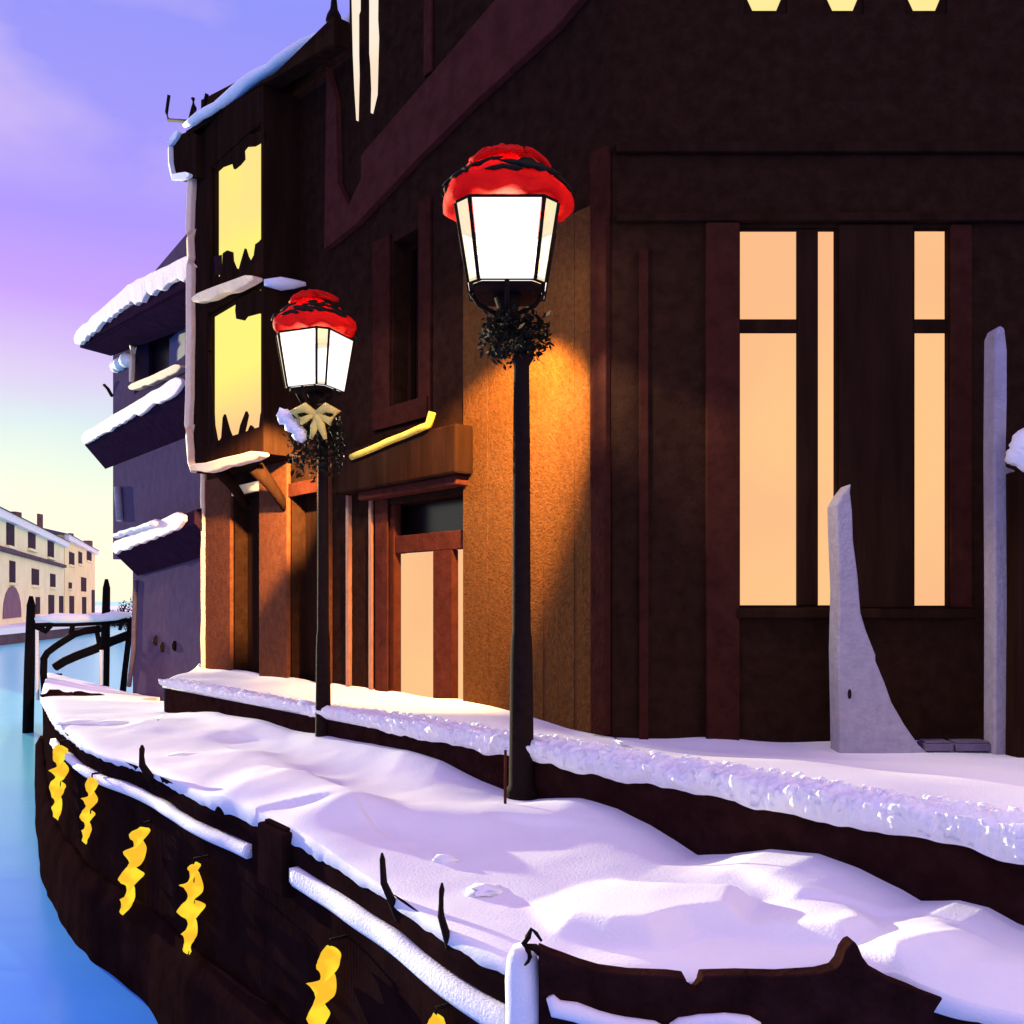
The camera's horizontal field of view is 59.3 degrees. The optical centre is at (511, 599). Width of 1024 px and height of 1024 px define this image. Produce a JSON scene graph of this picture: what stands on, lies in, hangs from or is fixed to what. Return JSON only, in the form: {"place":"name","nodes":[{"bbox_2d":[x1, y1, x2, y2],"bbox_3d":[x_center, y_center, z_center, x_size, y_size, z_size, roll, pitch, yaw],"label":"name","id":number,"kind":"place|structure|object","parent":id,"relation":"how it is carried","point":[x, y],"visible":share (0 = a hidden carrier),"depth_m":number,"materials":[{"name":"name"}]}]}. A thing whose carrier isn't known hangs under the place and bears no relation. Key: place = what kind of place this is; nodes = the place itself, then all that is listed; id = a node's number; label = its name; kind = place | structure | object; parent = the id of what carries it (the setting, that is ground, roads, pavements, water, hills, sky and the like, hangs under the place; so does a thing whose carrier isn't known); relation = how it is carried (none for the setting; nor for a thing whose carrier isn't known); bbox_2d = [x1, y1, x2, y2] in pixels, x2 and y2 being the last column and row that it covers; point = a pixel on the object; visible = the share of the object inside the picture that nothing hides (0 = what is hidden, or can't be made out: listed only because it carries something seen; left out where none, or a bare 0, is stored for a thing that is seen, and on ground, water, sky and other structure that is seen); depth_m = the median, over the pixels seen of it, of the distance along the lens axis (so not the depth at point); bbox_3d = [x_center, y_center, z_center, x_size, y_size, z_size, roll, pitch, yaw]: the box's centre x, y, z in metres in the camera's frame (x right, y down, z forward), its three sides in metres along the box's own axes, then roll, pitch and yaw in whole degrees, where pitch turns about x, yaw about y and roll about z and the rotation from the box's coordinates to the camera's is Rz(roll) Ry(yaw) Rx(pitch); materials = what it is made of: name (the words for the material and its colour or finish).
{"place":"outdoors","nodes":[
{"label":"outdoors","id":0,"kind":"place"},
{"bbox_2d":[0,623,125,644],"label":"bank","id":1,"kind":"structure","parent":0,"point":[6,639],"depth_m":62.49,"materials":[{"name":"stone"}]},
{"bbox_2d":[0,606,131,634],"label":"bank snow","id":2,"kind":"structure","parent":0,"point":[14,628],"depth_m":64.24,"materials":[{"name":"white snow"}]},
{"bbox_2d":[0,507,69,624],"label":"canal house","id":3,"kind":"structure","parent":2,"relation":"on","point":[32,560],"depth_m":72.52,"materials":[{"name":"beige paint"}]},
{"bbox_2d":[6,522,17,549],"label":"window","id":4,"kind":"structure","parent":3,"relation":"in","point":[10,528],"depth_m":65.14,"materials":[{"name":"purple glass"}]},
{"bbox_2d":[3,586,20,618],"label":"door","id":5,"kind":"structure","parent":3,"relation":"in","point":[12,603],"depth_m":65.68,"materials":[{"name":"purple wood"}]},
{"bbox_2d":[9,560,18,585],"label":"window","id":6,"kind":"structure","parent":3,"relation":"in","point":[12,564],"depth_m":65.89,"materials":[{"name":"purple glass"}]},
{"bbox_2d":[28,532,38,552],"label":"window","id":7,"kind":"structure","parent":3,"relation":"in","point":[31,537],"depth_m":74.03,"materials":[{"name":"purple glass"}]},
{"bbox_2d":[31,568,41,587],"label":"window","id":8,"kind":"structure","parent":3,"relation":"in","point":[34,572],"depth_m":75.52,"materials":[{"name":"purple glass"}]},
{"bbox_2d":[36,597,39,613],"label":"window","id":9,"kind":"structure","parent":3,"relation":"in","point":[37,598],"depth_m":77.29,"materials":[{"name":"purple glass"}]},
{"bbox_2d":[48,595,53,613],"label":"window","id":10,"kind":"structure","parent":3,"relation":"in","point":[50,597],"depth_m":84.46,"materials":[{"name":"purple glass"}]},
{"bbox_2d":[47,540,56,560],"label":"window","id":11,"kind":"structure","parent":3,"relation":"in","point":[50,545],"depth_m":84.46,"materials":[{"name":"purple glass"}]},
{"bbox_2d":[50,574,57,589],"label":"window","id":12,"kind":"structure","parent":3,"relation":"in","point":[52,576],"depth_m":85.74,"materials":[{"name":"purple glass"}]},
{"bbox_2d":[59,596,63,612],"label":"window","id":13,"kind":"structure","parent":3,"relation":"in","point":[61,598],"depth_m":91.97,"materials":[{"name":"purple glass"}]},
{"bbox_2d":[44,528,98,613],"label":"canal house","id":14,"kind":"structure","parent":2,"relation":"on","point":[79,577],"depth_m":107.15,"materials":[{"name":"yellow paint"}]},
{"bbox_2d":[69,596,73,612],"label":"window","id":15,"kind":"structure","parent":14,"relation":"in","point":[71,598],"depth_m":100.05,"materials":[{"name":"purple glass"}]},
{"bbox_2d":[69,551,76,567],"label":"window","id":16,"kind":"structure","parent":14,"relation":"in","point":[71,555],"depth_m":100.05,"materials":[{"name":"purple glass"}]},
{"bbox_2d":[78,551,83,565],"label":"window","id":17,"kind":"structure","parent":14,"relation":"in","point":[79,553],"depth_m":107.65,"materials":[{"name":"purple glass"}]},
{"bbox_2d":[81,577,85,591],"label":"window","id":18,"kind":"structure","parent":14,"relation":"in","point":[83,580],"depth_m":111.86,"materials":[{"name":"purple glass"}]},
{"bbox_2d":[82,597,85,613],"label":"window","id":19,"kind":"structure","parent":14,"relation":"in","point":[83,598],"depth_m":112.96,"materials":[{"name":"purple glass"}]},
{"bbox_2d":[86,551,93,563],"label":"window","id":20,"kind":"structure","parent":14,"relation":"in","point":[89,555],"depth_m":118.84,"materials":[{"name":"purple glass"}]},
{"bbox_2d":[92,590,94,612],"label":"window","id":21,"kind":"structure","parent":14,"relation":"in","point":[93,591],"depth_m":124.03,"materials":[{"name":"purple glass"}]},
{"bbox_2d":[110,596,131,630],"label":"shrub","id":22,"kind":"object","parent":2,"relation":"on","point":[120,627],"visible":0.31,"depth_m":69.73,"materials":[{"name":"white plant"}]},
{"bbox_2d":[0,602,157,1023],"bbox_3d":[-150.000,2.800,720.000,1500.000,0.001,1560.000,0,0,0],"label":"canal water","id":23,"kind":"structure","parent":0,"point":[51,972],"depth_m":8.09,"materials":[{"name":"blue liquid"}]},
{"bbox_2d":[34,673,981,1023],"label":"quay wall","id":24,"kind":"structure","parent":23,"relation":"in","point":[254,953],"depth_m":5.36,"materials":[{"name":"stone"}]},
{"bbox_2d":[48,740,68,820],"bbox_3d":[-4.152,1.659,8.232,0.167,0.782,0.355,0,0,-41],"label":"light strand","id":25,"kind":"object","parent":24,"relation":"attached to","point":[57,785],"visible":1,"depth_m":8.21,"materials":[{"name":"yellow plastic"}]},
{"bbox_2d":[22,579,131,732],"bbox_3d":[-9.155,1.203,18.932,2.348,3.293,0.348,0,0,0],"label":"footbridge","id":26,"kind":"object","parent":24,"relation":"on","point":[105,619],"visible":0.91,"depth_m":18.93,"materials":[{"name":"black wood"}]},
{"bbox_2d":[80,772,102,844],"bbox_3d":[-3.381,1.673,7.175,0.262,0.615,0.137,0,0,33],"label":"light strand","id":27,"kind":"object","parent":24,"relation":"attached to","point":[87,814],"visible":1,"depth_m":7.16,"materials":[{"name":"yellow plastic"}]},
{"bbox_2d":[118,821,151,914],"bbox_3d":[-2.753,1.968,6.524,0.442,0.767,0.172,0,0,43],"label":"light strand","id":28,"kind":"object","parent":24,"relation":"attached to","point":[130,876],"visible":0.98,"depth_m":6.48,"materials":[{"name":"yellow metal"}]},
{"bbox_2d":[139,745,154,788],"bbox_3d":[-2.566,1.183,6.370,0.151,0.313,0.070,0,0,0],"label":"mooring pin","id":29,"kind":"object","parent":24,"relation":"on","point":[147,773],"visible":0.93,"depth_m":6.35,"materials":[{"name":"black metal"}]},
{"bbox_2d":[177,855,208,955],"bbox_3d":[-1.966,1.886,5.514,0.176,0.629,0.149,0,0,19],"label":"light strand","id":30,"kind":"object","parent":24,"relation":"attached to","point":[190,909],"visible":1,"depth_m":5.51,"materials":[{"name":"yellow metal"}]},
{"bbox_2d":[258,818,295,897],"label":"mooring block","id":31,"kind":"structure","parent":24,"relation":"on","point":[275,857],"depth_m":4.71,"materials":[{"name":"wood"}]},
{"bbox_2d":[306,934,347,1023],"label":"light strand","id":32,"kind":"object","parent":24,"relation":"attached to","point":[323,988],"visible":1,"depth_m":4.17,"materials":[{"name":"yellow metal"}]},
{"bbox_2d":[379,853,397,920],"bbox_3d":[-0.497,1.188,3.726,0.104,0.281,0.041,0,0,0],"label":"mooring pin","id":33,"kind":"object","parent":24,"relation":"on","point":[388,893],"visible":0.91,"depth_m":3.71,"materials":[{"name":"black metal"}]},
{"bbox_2d":[427,1002,452,1023],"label":"light strand","id":34,"kind":"object","parent":24,"relation":"attached to","point":[435,1018],"visible":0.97,"depth_m":3.26,"materials":[{"name":"yellow plastic"}]},
{"bbox_2d":[437,883,449,949],"bbox_3d":[-0.238,1.185,3.323,0.075,0.280,0.036,0,0,0],"label":"mooring pin","id":35,"kind":"object","parent":24,"relation":"on","point":[445,931],"visible":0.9,"depth_m":3.31,"materials":[{"name":"black metal"}]},
{"bbox_2d":[505,927,541,1023],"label":"corner post","id":36,"kind":"object","parent":24,"relation":"on","point":[522,987],"visible":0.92,"depth_m":2.78,"materials":[{"name":"white wood"}]},
{"bbox_2d":[538,936,941,1023],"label":"parapet","id":37,"kind":"structure","parent":24,"relation":"on","point":[846,984],"depth_m":2.76,"materials":[{"name":"wood"}]},
{"bbox_2d":[0,0,462,601],"label":"sky","id":38,"kind":"structure","parent":0,"point":[91,206],"materials":[{"name":"purple"}]},
{"bbox_2d":[40,673,1023,1023],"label":"quay snow","id":39,"kind":"structure","parent":0,"point":[592,881],"depth_m":3.93,"materials":[{"name":"white snow"}]},
{"bbox_2d":[40,689,103,696],"bbox_3d":[-7.201,1.590,14.726,1.097,0.260,0.371,0,0,0],"label":"dark rock","id":40,"kind":"object","parent":39,"relation":"on","point":[54,692],"visible":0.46,"depth_m":14.66,"materials":[{"name":"stone"}]},
{"bbox_2d":[54,719,105,725],"bbox_3d":[-4.070,1.190,8.704,0.692,0.056,0.287,0,0,0],"label":"snow lump","id":41,"kind":"object","parent":39,"relation":"on","point":[81,721],"visible":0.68,"depth_m":8.65,"materials":[{"name":"white snow"}]},
{"bbox_2d":[97,720,127,724],"bbox_3d":[-3.853,1.186,8.690,0.462,0.054,0.209,0,0,0],"label":"snow lump","id":42,"kind":"object","parent":39,"relation":"on","point":[107,722],"visible":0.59,"depth_m":8.62,"materials":[{"name":"white snow"}]},
{"bbox_2d":[74,234,221,700],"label":"corner house","id":43,"kind":"structure","parent":39,"relation":"on","point":[136,329],"depth_m":13.88,"materials":[{"name":"purple paint"}]},
{"bbox_2d":[149,329,185,375],"bbox_3d":[-5.259,-3.950,14.143,0.120,1.030,3.467,0,0,-35],"label":"window","id":44,"kind":"structure","parent":43,"relation":"in","point":[165,351],"depth_m":14.82,"materials":[{"name":"black glass"}]},
{"bbox_2d":[167,752,196,755],"bbox_3d":[-2.484,1.188,6.887,0.292,0.052,0.195,0,0,0],"label":"snow lump","id":45,"kind":"object","parent":39,"relation":"on","point":[181,753],"visible":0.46,"depth_m":6.84,"materials":[{"name":"white snow"}]},
{"bbox_2d":[271,289,356,736],"bbox_3d":[-1.580,-0.629,7.276,0.674,3.758,0.679,0,0,22],"label":"street lamp","id":46,"kind":"object","parent":39,"relation":"on","point":[314,316],"visible":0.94,"depth_m":7.20,"materials":[{"name":"black metal"}]},
{"bbox_2d":[276,398,349,482],"bbox_3d":[-1.576,-1.273,7.189,0.570,0.633,0.381,0,0,0],"label":"garland","id":47,"kind":"object","parent":46,"relation":"attached to","point":[296,430],"visible":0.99,"depth_m":7.10,"materials":[{"name":"green plant"}]},
{"bbox_2d":[432,854,458,863],"bbox_3d":[-0.304,1.188,4.101,0.126,0.053,0.073,0,0,0],"label":"snow lump","id":48,"kind":"object","parent":39,"relation":"on","point":[443,858],"visible":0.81,"depth_m":4.09,"materials":[{"name":"white snow"}]},
{"bbox_2d":[465,883,502,897],"bbox_3d":[-0.112,1.187,3.685,0.167,0.045,0.156,0,0,0],"label":"snow lump","id":49,"kind":"object","parent":39,"relation":"on","point":[475,890],"visible":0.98,"depth_m":3.65,"materials":[{"name":"white snow"}]},
{"bbox_2d":[504,750,506,803],"bbox_3d":[-0.038,1.075,5.051,0.018,0.452,0.111,0,0,0],"label":"thin rod","id":50,"kind":"object","parent":39,"relation":"on","point":[505,776],"visible":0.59,"depth_m":5.06,"materials":[{"name":"brown metal"}]},
{"bbox_2d":[441,143,576,800],"bbox_3d":[-0.020,-0.726,5.403,0.806,3.953,0.812,0,0,0],"label":"street lamp","id":51,"kind":"object","parent":39,"relation":"on","point":[504,191],"visible":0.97,"depth_m":5.34,"materials":[{"name":"black metal"}]},
{"bbox_2d":[477,304,553,370],"bbox_3d":[0.024,-1.584,5.400,0.479,0.367,0.300,0,0,0],"label":"garland","id":52,"kind":"object","parent":51,"relation":"attached to","point":[500,329],"visible":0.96,"depth_m":5.35,"materials":[{"name":"green plant"}]},
{"bbox_2d":[165,688,1023,925],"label":"kerb","id":53,"kind":"structure","parent":39,"relation":"on","point":[922,869],"depth_m":4.35,"materials":[{"name":"stone"}]},
{"bbox_2d":[163,664,1023,811],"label":"terrace snow","id":54,"kind":"structure","parent":0,"point":[994,781],"depth_m":5.71,"materials":[{"name":"white snow"}]},
{"bbox_2d":[165,0,348,684],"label":"narrow house","id":55,"kind":"structure","parent":54,"relation":"on","point":[246,157],"depth_m":9.75,"materials":[{"name":"paint"}]},
{"bbox_2d":[208,288,260,444],"bbox_3d":[-3.032,-2.569,9.931,0.108,1.989,1.567,0,0,-41],"label":"window","id":56,"kind":"structure","parent":55,"relation":"in","point":[234,329],"depth_m":10.03,"materials":[{"name":"yellow glass"}]},
{"bbox_2d":[212,127,266,287],"bbox_3d":[-2.999,-4.266,9.893,0.108,2.079,1.490,0,0,-41],"label":"window","id":57,"kind":"structure","parent":55,"relation":"in","point":[237,176],"depth_m":9.93,"materials":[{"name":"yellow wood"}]},
{"bbox_2d":[248,494,258,672],"bbox_3d":[-2.954,-0.173,10.659,0.040,2.171,0.735,0,0,-41],"label":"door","id":58,"kind":"structure","parent":55,"relation":"in","point":[253,509],"depth_m":10.80,"materials":[{"name":"brown wood"}]},
{"bbox_2d":[305,494,316,681],"bbox_3d":[-2.036,-0.109,9.591,0.040,2.044,0.616,0,0,-41],"label":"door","id":59,"kind":"structure","parent":55,"relation":"in","point":[310,501],"depth_m":9.73,"materials":[{"name":"brown wood"}]},
{"bbox_2d":[158,678,1023,864],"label":"snow ridge","id":60,"kind":"structure","parent":54,"relation":"on","point":[983,829],"depth_m":4.34,"materials":[{"name":"white snow"}]},
{"bbox_2d":[324,0,1023,741],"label":"timber house","id":61,"kind":"structure","parent":54,"relation":"on","point":[784,296],"depth_m":6.15,"materials":[{"name":"paint"}]},
{"bbox_2d":[373,234,390,410],"bbox_3d":[-1.206,-2.518,8.326,0.028,1.654,0.281,0,0,-41],"label":"window frame","id":62,"kind":"structure","parent":61,"relation":"in","point":[381,247],"depth_m":8.29,"materials":[{"name":"brown wood"}]},
{"bbox_2d":[408,242,417,400],"bbox_3d":[-0.799,-2.516,8.185,0.080,1.518,0.433,0,0,-41],"label":"window","id":63,"kind":"structure","parent":61,"relation":"in","point":[412,249],"depth_m":8.30,"materials":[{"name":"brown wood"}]},
{"bbox_2d":[418,196,431,411],"bbox_3d":[-0.755,-2.530,7.802,0.028,1.889,0.180,0,0,-41],"label":"window frame","id":64,"kind":"structure","parent":61,"relation":"in","point":[425,205],"depth_m":7.77,"materials":[{"name":"brown wood"}]},
{"bbox_2d":[744,0,785,13],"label":"window","id":65,"kind":"structure","parent":61,"relation":"in","point":[750,6],"depth_m":6.20,"materials":[{"name":"yellow glass"}]},
{"bbox_2d":[740,229,834,606],"bbox_3d":[1.886,-1.249,6.193,0.676,2.613,0.074,0,0,0],"label":"window","id":66,"kind":"structure","parent":61,"relation":"in","point":[786,275],"depth_m":6.20,"materials":[{"name":"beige glass"}]},
{"bbox_2d":[824,0,862,13],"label":"window","id":67,"kind":"structure","parent":61,"relation":"in","point":[830,6],"depth_m":6.20,"materials":[{"name":"yellow glass"}]},
{"bbox_2d":[905,0,945,13],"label":"window","id":68,"kind":"structure","parent":61,"relation":"in","point":[911,6],"depth_m":6.20,"materials":[{"name":"yellow glass"}]},
{"bbox_2d":[914,229,946,606],"bbox_3d":[2.863,-1.249,6.197,0.252,2.613,0.066,0,0,0],"label":"window","id":69,"kind":"structure","parent":61,"relation":"in","point":[930,325],"depth_m":6.20,"materials":[{"name":"beige glass"}]},
{"bbox_2d":[827,485,926,752],"bbox_3d":[2.399,0.137,5.884,0.616,1.769,0.192,0,0,0],"label":"stone fin","id":70,"kind":"object","parent":54,"relation":"on","point":[865,717],"visible":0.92,"depth_m":5.80,"materials":[{"name":"grey stone"}]},
{"bbox_2d":[917,739,953,750],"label":"stone block","id":71,"kind":"structure","parent":54,"relation":"on","point":[935,745],"depth_m":5.79,"materials":[{"name":"grey stone"}]},
{"bbox_2d":[948,739,990,750],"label":"stone block","id":72,"kind":"structure","parent":54,"relation":"on","point":[971,745],"depth_m":5.79,"materials":[{"name":"stone"}]},
{"bbox_2d":[983,326,1014,754],"bbox_3d":[3.156,-0.365,5.820,0.153,2.775,0.140,0,0,0],"label":"stone post","id":73,"kind":"object","parent":54,"relation":"on","point":[996,470],"visible":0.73,"depth_m":5.75,"materials":[{"name":"grey stone"}]},
{"bbox_2d":[1004,428,1023,757],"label":"gate post","id":74,"kind":"object","parent":54,"relation":"on","point":[1014,742],"visible":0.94,"depth_m":5.64,"materials":[{"name":"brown wood"}]}
]}

